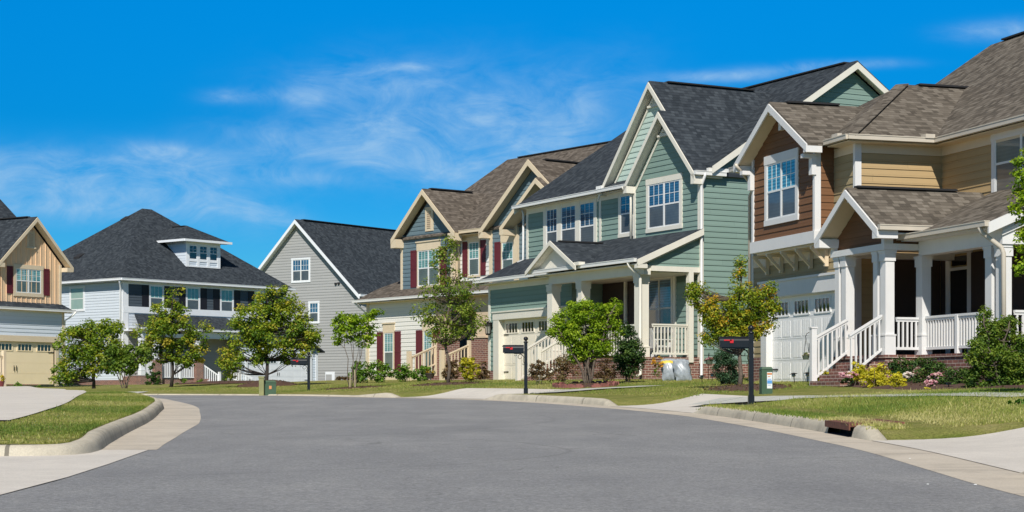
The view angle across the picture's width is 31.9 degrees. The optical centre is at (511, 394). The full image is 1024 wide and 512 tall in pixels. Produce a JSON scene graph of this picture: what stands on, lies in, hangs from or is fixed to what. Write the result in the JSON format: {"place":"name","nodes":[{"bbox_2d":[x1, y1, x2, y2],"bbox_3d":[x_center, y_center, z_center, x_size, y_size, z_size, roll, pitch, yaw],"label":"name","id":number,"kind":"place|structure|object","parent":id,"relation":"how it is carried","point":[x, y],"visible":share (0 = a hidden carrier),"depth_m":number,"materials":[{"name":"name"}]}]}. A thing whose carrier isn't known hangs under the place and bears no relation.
{"place":"outdoors","nodes":[
{"label":"outdoors","id":0,"kind":"place"},
{"bbox_2d":[0,375,5,386],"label":"potted plant","id":1,"kind":"object","parent":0,"point":[2,381],"visible":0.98,"depth_m":79.92,"materials":[{"name":"multicoloured plant"}]},
{"bbox_2d":[0,386,85,419],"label":"driveway","id":2,"kind":"structure","parent":0,"point":[18,401],"depth_m":35.72,"materials":[{"name":"concrete"}]},
{"bbox_2d":[0,390,154,444],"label":"lawn","id":3,"kind":"structure","parent":0,"point":[70,439],"depth_m":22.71,"materials":[{"name":"green plant"}]},
{"bbox_2d":[6,384,201,388],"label":"lawn","id":4,"kind":"structure","parent":0,"point":[97,386],"depth_m":83.63,"materials":[{"name":"green plant"}]},
{"bbox_2d":[0,199,76,385],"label":"tan house","id":5,"kind":"structure","parent":4,"relation":"on","point":[35,263],"depth_m":86.33,"materials":[{"name":"white wood"}]},
{"bbox_2d":[0,341,53,383],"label":"garage door","id":6,"kind":"structure","parent":5,"relation":"in","point":[26,362],"depth_m":86.14,"materials":[{"name":"beige metal"}]},
{"bbox_2d":[13,264,43,296],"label":"window","id":7,"kind":"structure","parent":5,"relation":"in","point":[37,271],"depth_m":86.23,"materials":[{"name":"plastic"}]},
{"bbox_2d":[49,317,125,388],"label":"maple tree","id":8,"kind":"object","parent":4,"relation":"on","point":[91,351],"visible":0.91,"depth_m":71.72,"materials":[{"name":"green plant"}]},
{"bbox_2d":[100,340,152,387],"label":"crape myrtle","id":9,"kind":"object","parent":4,"relation":"on","point":[115,359],"visible":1,"depth_m":69.82,"materials":[{"name":"green plant"}]},
{"bbox_2d":[145,362,161,384],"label":"shrub","id":10,"kind":"object","parent":4,"relation":"on","point":[153,377],"visible":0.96,"depth_m":93.92,"materials":[{"name":"green plant"}]},
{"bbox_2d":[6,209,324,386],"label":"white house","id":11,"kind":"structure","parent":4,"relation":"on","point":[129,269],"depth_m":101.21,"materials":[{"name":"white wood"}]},
{"bbox_2d":[69,286,84,311],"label":"window","id":12,"kind":"structure","parent":11,"relation":"in","point":[77,293],"depth_m":99.73,"materials":[{"name":"glass"}]},
{"bbox_2d":[149,284,163,307],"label":"window","id":13,"kind":"structure","parent":11,"relation":"in","point":[156,292],"depth_m":98.91,"materials":[{"name":"glass"}]},
{"bbox_2d":[189,245,196,259],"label":"window","id":14,"kind":"structure","parent":11,"relation":"in","point":[192,248],"depth_m":101.94,"materials":[{"name":"blue glass"}]},
{"bbox_2d":[186,287,200,309],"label":"window","id":15,"kind":"structure","parent":11,"relation":"in","point":[192,293],"depth_m":100.91,"materials":[{"name":"glass"}]},
{"bbox_2d":[200,246,206,259],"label":"window","id":16,"kind":"structure","parent":11,"relation":"in","point":[203,249],"depth_m":102.52,"materials":[{"name":"blue glass"}]},
{"bbox_2d":[210,247,216,260],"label":"window","id":17,"kind":"structure","parent":11,"relation":"in","point":[213,250],"depth_m":103.10,"materials":[{"name":"blue glass"}]},
{"bbox_2d":[220,289,233,310],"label":"window","id":18,"kind":"structure","parent":11,"relation":"in","point":[226,295],"depth_m":102.77,"materials":[{"name":"glass"}]},
{"bbox_2d":[248,357,306,381],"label":"garage door","id":19,"kind":"structure","parent":11,"relation":"in","point":[289,373],"depth_m":104.44,"materials":[{"name":"white metal"}]},
{"bbox_2d":[175,380,251,384],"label":"mulch bed","id":20,"kind":"object","parent":4,"relation":"on","point":[220,382],"visible":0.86,"depth_m":92.59,"materials":[{"name":"brown soil"}]},
{"bbox_2d":[258,219,401,380],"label":"grey house","id":21,"kind":"structure","parent":4,"relation":"on","point":[327,270],"depth_m":128.74,"materials":[{"name":"grey wood"}]},
{"bbox_2d":[291,257,310,282],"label":"window","id":22,"kind":"structure","parent":21,"relation":"in","point":[300,267],"depth_m":129.13,"materials":[{"name":"glass"}]},
{"bbox_2d":[308,301,319,323],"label":"window","id":23,"kind":"structure","parent":21,"relation":"in","point":[313,306],"depth_m":128.34,"materials":[{"name":"plastic"}]},
{"bbox_2d":[406,388,568,398],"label":"driveway","id":24,"kind":"structure","parent":0,"point":[474,393],"depth_m":48.87,"materials":[{"name":"concrete"}]},
{"bbox_2d":[0,395,1023,511],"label":"road","id":25,"kind":"structure","parent":0,"point":[235,453],"depth_m":13.79,"materials":[{"name":"grey asphalt"}]},
{"bbox_2d":[0,450,146,494],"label":"apron","id":26,"kind":"object","parent":25,"relation":"on","point":[19,472],"visible":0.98,"depth_m":14.02,"materials":[{"name":"concrete"}]},
{"bbox_2d":[0,393,163,455],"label":"kerb","id":27,"kind":"structure","parent":25,"relation":"on","point":[98,438],"depth_m":17.55,"materials":[{"name":"concrete"}]},
{"bbox_2d":[102,398,200,449],"bbox_3d":[-8.794,0.286,38.576,4.764,0.511,43.314,0,0,-19],"label":"gutter","id":28,"kind":"object","parent":25,"relation":"on","point":[171,420],"visible":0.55,"depth_m":24.68,"materials":[{"name":"concrete"}]},
{"bbox_2d":[144,393,832,432],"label":"kerb","id":29,"kind":"structure","parent":25,"relation":"on","point":[806,423],"depth_m":32.49,"materials":[{"name":"concrete"}]},
{"bbox_2d":[245,395,1023,495],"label":"gutter","id":30,"kind":"object","parent":25,"relation":"on","point":[1001,479],"visible":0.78,"depth_m":16.36,"materials":[{"name":"concrete"}]},
{"bbox_2d":[258,376,264,394],"bbox_3d":[-7.824,-0.247,56.000,0.180,0.630,0.180,0,0,0],"label":"cable pedestal","id":31,"kind":"object","parent":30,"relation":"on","point":[261,385],"visible":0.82,"depth_m":55.92,"materials":[{"name":"plastic"}]},
{"bbox_2d":[825,419,904,436],"bbox_3d":[4.308,0.421,21.965,0.672,0.222,1.597,0,0,0],"label":"storm drain","id":32,"kind":"object","parent":25,"relation":"on","point":[846,427],"visible":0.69,"depth_m":21.96,"materials":[{"name":"metal"}]},
{"bbox_2d":[852,425,1023,473],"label":"kerb","id":33,"kind":"structure","parent":25,"relation":"on","point":[864,433],"depth_m":20.47,"materials":[{"name":"concrete"}]},
{"bbox_2d":[0,0,1023,267],"label":"sky","id":34,"kind":"structure","parent":0,"point":[236,122],"materials":[{"name":"blue"}]},
{"bbox_2d":[66,378,1023,439],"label":"lawn","id":35,"kind":"structure","parent":0,"point":[922,430],"depth_m":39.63,"materials":[{"name":"green plant"}]},
{"bbox_2d":[130,285,214,386],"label":"maple tree","id":36,"kind":"object","parent":35,"relation":"on","point":[159,325],"visible":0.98,"depth_m":73.82,"materials":[{"name":"green plant"}]},
{"bbox_2d":[235,379,298,386],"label":"mulch bed","id":37,"kind":"object","parent":35,"relation":"on","point":[256,383],"visible":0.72,"depth_m":67.22,"materials":[{"name":"brown soil"}]},
{"bbox_2d":[214,284,323,380],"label":"maple tree","id":38,"kind":"object","parent":37,"relation":"on","point":[256,330],"visible":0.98,"depth_m":67.81,"materials":[{"name":"green plant"}]},
{"bbox_2d":[264,380,276,394],"bbox_3d":[-7.625,-0.179,56.300,0.430,0.510,0.370,0,0,-11],"label":"transformer box","id":39,"kind":"object","parent":35,"relation":"on","point":[269,386],"visible":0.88,"depth_m":56.14,"materials":[{"name":"green metal"}]},
{"bbox_2d":[290,352,310,390],"bbox_3d":[-6.907,-0.625,58.496,0.658,1.517,0.185,0,0,0],"label":"mailbox","id":40,"kind":"object","parent":35,"relation":"on","point":[300,361],"visible":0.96,"depth_m":58.46,"materials":[{"name":"black plastic"}]},
{"bbox_2d":[320,385,387,389],"bbox_3d":[-5.096,-0.203,57.985,2.282,0.222,2.421,0,0,0],"label":"mulch bed","id":41,"kind":"object","parent":35,"relation":"on","point":[358,387],"visible":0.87,"depth_m":57.38,"materials":[{"name":"brown soil"}]},
{"bbox_2d":[330,308,385,386],"bbox_3d":[-4.984,-1.444,57.962,1.825,2.689,1.115,0,0,0],"label":"crape myrtle","id":42,"kind":"object","parent":41,"relation":"on","point":[364,326],"visible":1,"depth_m":57.90,"materials":[{"name":"green plant"}]},
{"bbox_2d":[348,361,374,382],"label":"shrub","id":43,"kind":"object","parent":35,"relation":"on","point":[362,374],"visible":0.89,"depth_m":68.87,"materials":[{"name":"green plant"}]},
{"bbox_2d":[367,359,394,381],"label":"shrub","id":44,"kind":"object","parent":35,"relation":"on","point":[378,377],"visible":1,"depth_m":68.90,"materials":[{"name":"green plant"}]},
{"bbox_2d":[392,362,418,381],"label":"shrub","id":45,"kind":"object","parent":35,"relation":"on","point":[404,372],"visible":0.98,"depth_m":68.86,"materials":[{"name":"green plant"}]},
{"bbox_2d":[413,365,430,380],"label":"shrub","id":46,"kind":"object","parent":35,"relation":"on","point":[422,376],"visible":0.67,"depth_m":68.87,"materials":[{"name":"green plant"}]},
{"bbox_2d":[424,369,435,377],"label":"potted plant","id":47,"kind":"object","parent":35,"relation":"on","point":[429,373],"visible":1,"depth_m":67.87,"materials":[{"name":"green plant"}]},
{"bbox_2d":[410,381,482,385],"bbox_3d":[-2.096,-0.317,57.003,2.420,0.222,2.882,0,0,0],"label":"mulch bed","id":48,"kind":"object","parent":35,"relation":"on","point":[446,383],"visible":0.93,"depth_m":56.31,"materials":[{"name":"brown soil"}]},
{"bbox_2d":[409,234,488,382],"bbox_3d":[-2.002,-2.643,56.998,2.608,4.896,1.651,0,0,0],"label":"ash tree","id":49,"kind":"object","parent":48,"relation":"on","point":[464,294],"visible":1,"depth_m":56.92,"materials":[{"name":"green plant"}]},
{"bbox_2d":[441,359,459,380],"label":"shrub","id":50,"kind":"object","parent":35,"relation":"on","point":[453,371],"visible":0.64,"depth_m":65.95,"materials":[{"name":"brown plant"}]},
{"bbox_2d":[458,356,481,380],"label":"shrub","id":51,"kind":"object","parent":35,"relation":"on","point":[469,364],"visible":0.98,"depth_m":64.91,"materials":[{"name":"yellow plant"}]},
{"bbox_2d":[352,141,609,379],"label":"blue house","id":52,"kind":"structure","parent":35,"relation":"on","point":[480,220],"depth_m":75.91,"materials":[{"name":"wood"}]},
{"bbox_2d":[381,322,395,372],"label":"window","id":53,"kind":"structure","parent":52,"relation":"in","point":[388,328],"depth_m":77.84,"materials":[{"name":"glass"}]},
{"bbox_2d":[415,239,440,287],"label":"window","id":54,"kind":"structure","parent":52,"relation":"in","point":[424,252],"depth_m":76.49,"materials":[{"name":"glass"}]},
{"bbox_2d":[422,322,433,371],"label":"window","id":55,"kind":"structure","parent":52,"relation":"in","point":[425,345],"depth_m":75.61,"materials":[{"name":"plastic"}]},
{"bbox_2d":[466,237,480,277],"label":"window","id":56,"kind":"structure","parent":52,"relation":"in","point":[473,243],"depth_m":74.28,"materials":[{"name":"glass"}]},
{"bbox_2d":[499,233,513,268],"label":"window","id":57,"kind":"structure","parent":52,"relation":"in","point":[507,242],"depth_m":72.00,"materials":[{"name":"glass"}]},
{"bbox_2d":[476,361,490,379],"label":"shrub","id":58,"kind":"object","parent":35,"relation":"on","point":[481,376],"visible":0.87,"depth_m":65.96,"materials":[{"name":"brown plant"}]},
{"bbox_2d":[502,337,527,393],"bbox_3d":[0.080,-0.683,45.496,0.658,1.562,0.185,0,0,0],"label":"mailbox","id":59,"kind":"object","parent":35,"relation":"on","point":[515,349],"visible":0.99,"depth_m":45.45,"materials":[{"name":"black plastic"}]},
{"bbox_2d":[527,360,553,384],"bbox_3d":[0.827,-0.625,53.029,0.871,0.843,0.590,0,0,23],"label":"shrub","id":60,"kind":"object","parent":35,"relation":"on","point":[538,367],"visible":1,"depth_m":52.95,"materials":[{"name":"brown plant"}]},
{"bbox_2d":[545,353,581,383],"bbox_3d":[1.482,-0.729,53.054,1.005,1.006,0.906,0,0,-36],"label":"shrub","id":61,"kind":"object","parent":35,"relation":"on","point":[561,369],"visible":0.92,"depth_m":52.94,"materials":[{"name":"brown plant"}]},
{"bbox_2d":[552,381,618,387],"bbox_3d":[2.038,-0.255,49.603,1.846,0.261,3.094,0,0,0],"label":"mulch bed","id":62,"kind":"object","parent":35,"relation":"on","point":[577,384],"visible":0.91,"depth_m":48.70,"materials":[{"name":"brown soil"}]},
{"bbox_2d":[545,297,624,382],"bbox_3d":[2.017,-1.432,50.010,2.005,2.572,1.529,0,0,-31],"label":"golden privet tree","id":63,"kind":"object","parent":62,"relation":"on","point":[585,348],"visible":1,"depth_m":49.79,"materials":[{"name":"green plant"}]},
{"bbox_2d":[594,357,618,380],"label":"shrub","id":64,"kind":"object","parent":35,"relation":"on","point":[608,374],"visible":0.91,"depth_m":52.93,"materials":[{"name":"brown plant"}]},
{"bbox_2d":[612,321,646,382],"bbox_3d":[3.414,-1.192,52.008,1.051,1.887,1.011,0,0,0],"label":"holly bush","id":65,"kind":"object","parent":35,"relation":"on","point":[628,349],"visible":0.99,"depth_m":51.86,"materials":[{"name":"green plant"}]},
{"bbox_2d":[651,355,663,376],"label":"shrub","id":66,"kind":"object","parent":35,"relation":"on","point":[659,366],"visible":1,"depth_m":52.92,"materials":[{"name":"orange plant"}]},
{"bbox_2d":[661,358,675,380],"bbox_3d":[4.677,-0.725,53.080,0.530,0.679,0.316,0,0,0],"label":"soil bag","id":67,"kind":"object","parent":35,"relation":"on","point":[667,370],"visible":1,"depth_m":52.98,"materials":[{"name":"plastic"}]},
{"bbox_2d":[472,60,888,380],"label":"green house","id":68,"kind":"structure","parent":35,"relation":"on","point":[645,214],"depth_m":59.20,"materials":[{"name":"green"}]},
{"bbox_2d":[504,317,564,378],"bbox_3d":[0.876,-1.610,63.946,0.100,2.220,4.900,0,0,-28],"label":"garage door","id":69,"kind":"structure","parent":68,"relation":"in","point":[515,331],"depth_m":64.85,"materials":[{"name":"beige metal"}]},
{"bbox_2d":[546,205,556,243],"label":"window","id":70,"kind":"structure","parent":68,"relation":"in","point":[551,215],"depth_m":65.57,"materials":[{"name":"glass"}]},
{"bbox_2d":[561,204,574,240],"bbox_3d":[2.046,-5.940,64.483,0.036,1.920,1.030,0,0,-28],"label":"window","id":71,"kind":"structure","parent":68,"relation":"in","point":[567,213],"depth_m":64.47,"materials":[{"name":"glass"}]},
{"bbox_2d":[580,198,593,241],"bbox_3d":[2.658,-5.940,63.315,0.036,1.920,0.990,0,0,-28],"label":"window","id":72,"kind":"structure","parent":68,"relation":"in","point":[586,210],"depth_m":63.30,"materials":[{"name":"glass"}]},
{"bbox_2d":[618,192,632,237],"bbox_3d":[3.876,-6.140,61.035,0.055,1.560,0.970,0,0,-28],"label":"window","id":73,"kind":"structure","parent":68,"relation":"in","point":[623,202],"depth_m":61.11,"materials":[{"name":"glass"}]},
{"bbox_2d":[649,277,672,332],"bbox_3d":[4.816,-2.925,58.659,0.055,1.850,1.630,0,0,-28],"label":"window","id":74,"kind":"structure","parent":68,"relation":"in","point":[660,289],"depth_m":58.53,"materials":[{"name":"glass"}]},
{"bbox_2d":[649,328,672,356],"bbox_3d":[4.523,-1.650,56.967,0.900,0.980,0.780,0,0,-42],"label":"adirondack chair","id":75,"kind":"object","parent":68,"relation":"on","point":[651,339],"visible":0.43,"depth_m":56.76,"materials":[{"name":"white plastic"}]},
{"bbox_2d":[645,173,682,232],"bbox_3d":[4.954,-6.215,58.396,0.055,1.770,2.160,0,0,-28],"label":"window","id":76,"kind":"structure","parent":68,"relation":"in","point":[664,196],"depth_m":58.36,"materials":[{"name":"glass"}]},
{"bbox_2d":[672,359,691,380],"bbox_3d":[5.016,-0.706,52.780,0.582,0.676,0.316,0,0,0],"label":"soil bag","id":77,"kind":"object","parent":35,"relation":"on","point":[682,369],"visible":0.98,"depth_m":52.70,"materials":[{"name":"plastic"}]},
{"bbox_2d":[704,353,713,379],"bbox_3d":[5.837,-0.741,52.970,0.284,0.986,0.297,0,0,-33],"label":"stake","id":78,"kind":"object","parent":35,"relation":"on","point":[708,360],"visible":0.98,"depth_m":52.93,"materials":[{"name":"metal"}]},
{"bbox_2d":[710,349,744,384],"bbox_3d":[5.469,-0.693,45.498,0.897,1.072,0.682,0,0,0],"label":"cedar bush","id":79,"kind":"object","parent":35,"relation":"on","point":[722,359],"visible":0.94,"depth_m":45.41,"materials":[{"name":"green plant"}]},
{"bbox_2d":[718,325,753,404],"bbox_3d":[4.132,-0.500,32.996,0.658,1.545,0.185,0,0,0],"label":"mailbox","id":80,"kind":"object","parent":35,"relation":"on","point":[743,343],"visible":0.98,"depth_m":32.95,"materials":[{"name":"black plastic"}]},
{"bbox_2d":[703,383,791,390],"bbox_3d":[5.447,-0.155,41.500,2.060,0.268,4.384,0,0,0],"label":"mulch bed","id":81,"kind":"object","parent":35,"relation":"on","point":[739,386],"visible":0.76,"depth_m":40.74,"materials":[{"name":"brown soil"}]},
{"bbox_2d":[683,254,783,384],"bbox_3d":[5.177,-1.669,41.966,2.386,3.256,1.243,0,0,0],"label":"maple tree","id":82,"kind":"object","parent":81,"relation":"on","point":[739,322],"visible":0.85,"depth_m":41.86,"materials":[{"name":"green plant"}]},
{"bbox_2d":[759,367,772,393],"bbox_3d":[5.314,-0.246,37.500,0.250,0.650,0.240,0,0,-6],"label":"utility pedestal","id":83,"kind":"object","parent":35,"relation":"on","point":[765,380],"visible":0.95,"depth_m":37.39,"materials":[{"name":"green metal"}]},
{"bbox_2d":[802,332,808,359],"bbox_3d":[7.293,-0.853,44.293,0.234,1.374,0.242,0,0,-43],"label":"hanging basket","id":84,"kind":"object","parent":35,"relation":"on","point":[805,356],"visible":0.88,"depth_m":44.24,"materials":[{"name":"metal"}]},
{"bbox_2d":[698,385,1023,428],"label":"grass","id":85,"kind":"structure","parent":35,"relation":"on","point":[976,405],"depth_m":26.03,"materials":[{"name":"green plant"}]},
{"bbox_2d":[728,31,1023,386],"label":"brown house","id":86,"kind":"structure","parent":35,"relation":"on","point":[882,227],"depth_m":42.55,"materials":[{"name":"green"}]},
{"bbox_2d":[764,147,798,226],"bbox_3d":[6.772,-5.190,45.051,0.055,1.780,1.930,0,0,-17],"label":"window","id":87,"kind":"structure","parent":86,"relation":"in","point":[781,170],"depth_m":45.01,"materials":[{"name":"glass"}]},
{"bbox_2d":[772,292,834,381],"bbox_3d":[7.520,-1.415,44.884,0.100,2.170,4.580,0,0,-17],"label":"garage door","id":88,"kind":"structure","parent":86,"relation":"in","point":[800,313],"depth_m":45.61,"materials":[{"name":"white metal"}]},
{"bbox_2d":[945,250,972,353],"bbox_3d":[10.551,-2.150,42.307,0.060,2.540,1.140,0,0,-17],"label":"front door","id":89,"kind":"structure","parent":86,"relation":"in","point":[958,279],"depth_m":42.33,"materials":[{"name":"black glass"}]},
{"bbox_2d":[991,127,1023,192],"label":"window","id":90,"kind":"structure","parent":86,"relation":"in","point":[1003,152],"depth_m":40.48,"materials":[{"name":"glass"}]},
{"bbox_2d":[848,380,1023,389],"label":"mulch bed","id":91,"kind":"object","parent":35,"relation":"on","point":[911,385],"visible":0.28,"depth_m":35.39,"materials":[{"name":"brown plant"}]},
{"bbox_2d":[838,371,858,384],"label":"flowering azalea","id":92,"kind":"object","parent":91,"relation":"on","point":[848,376],"visible":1,"depth_m":38.81,"materials":[{"name":"pink plant"}]},
{"bbox_2d":[845,361,868,385],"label":"shrub","id":93,"kind":"object","parent":91,"relation":"on","point":[858,371],"visible":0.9,"depth_m":38.95,"materials":[{"name":"yellow plant"}]},
{"bbox_2d":[859,362,891,387],"bbox_3d":[7.656,-0.365,37.590,0.705,0.615,0.570,0,0,0],"label":"shrub","id":94,"kind":"object","parent":91,"relation":"on","point":[875,376],"visible":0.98,"depth_m":37.57,"materials":[{"name":"yellow plant"}]},
{"bbox_2d":[889,372,906,386],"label":"shrub","id":95,"kind":"object","parent":91,"relation":"on","point":[897,379],"visible":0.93,"depth_m":36.36,"materials":[{"name":"yellow plant"}]},
{"bbox_2d":[886,355,919,375],"bbox_3d":[8.332,-0.477,38.216,0.792,0.724,0.700,0,0,0],"label":"shrub","id":96,"kind":"object","parent":91,"relation":"on","point":[896,366],"visible":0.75,"depth_m":38.15,"materials":[{"name":"green plant"}]},
{"bbox_2d":[902,371,915,381],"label":"flowering azalea","id":97,"kind":"object","parent":91,"relation":"on","point":[910,374],"visible":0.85,"depth_m":37.15,"materials":[{"name":"white plant"}]},
{"bbox_2d":[908,355,948,382],"bbox_3d":[8.659,-0.432,37.203,0.856,0.762,0.720,0,0,15],"label":"shrub","id":98,"kind":"object","parent":91,"relation":"on","point":[930,365],"visible":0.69,"depth_m":37.15,"materials":[{"name":"green plant"}]},
{"bbox_2d":[924,379,937,386],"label":"flowering azalea","id":99,"kind":"object","parent":91,"relation":"on","point":[931,382],"visible":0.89,"depth_m":35.24,"materials":[{"name":"pink plant"}]},
{"bbox_2d":[927,372,942,380],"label":"flowering azalea","id":100,"kind":"object","parent":91,"relation":"on","point":[934,376],"visible":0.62,"depth_m":36.14,"materials":[{"name":"pink plant"}]},
{"bbox_2d":[934,366,968,384],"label":"shrub","id":101,"kind":"object","parent":91,"relation":"on","point":[956,379],"visible":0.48,"depth_m":35.49,"materials":[{"name":"green plant"}]},
{"bbox_2d":[960,305,1023,387],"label":"shrub","id":102,"kind":"object","parent":91,"relation":"on","point":[1003,364],"visible":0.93,"depth_m":33.33,"materials":[{"name":"green plant"}]},
{"bbox_2d":[1005,149,1023,276],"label":"street tree","id":103,"kind":"object","parent":35,"relation":"on","point":[1018,207],"visible":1,"depth_m":26.99,"materials":[{"name":"green plant"}]},
{"bbox_2d":[1006,399,1023,404],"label":"weed clump","id":104,"kind":"object","parent":35,"relation":"on","point":[1018,401],"visible":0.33,"depth_m":24.46,"materials":[{"name":"green plant"}]},
{"bbox_2d":[535,385,658,392],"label":"sidewalk","id":105,"kind":"structure","parent":0,"point":[589,389],"depth_m":45.70,"materials":[{"name":"concrete"}]},
{"bbox_2d":[617,394,779,412],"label":"driveway","id":106,"kind":"structure","parent":0,"point":[680,405],"depth_m":37.57,"materials":[{"name":"concrete"}]},
{"bbox_2d":[688,392,1023,404],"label":"sidewalk","id":107,"kind":"structure","parent":0,"point":[741,399],"depth_m":34.36,"materials":[{"name":"concrete"}]},
{"bbox_2d":[872,427,1023,472],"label":"driveway","id":108,"kind":"structure","parent":0,"point":[1004,449],"depth_m":17.83,"materials":[{"name":"concrete"}]},
{"bbox_3d":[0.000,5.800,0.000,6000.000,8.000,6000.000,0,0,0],"label":"ground","id":109,"kind":"structure","parent":0,"visible":0},
{"bbox_2d":[335,376,351,379],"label":"shrub","id":110,"kind":"object","parent":109,"relation":"on","point":[340,378],"visible":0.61,"depth_m":99.95,"materials":[{"name":"green plant"}]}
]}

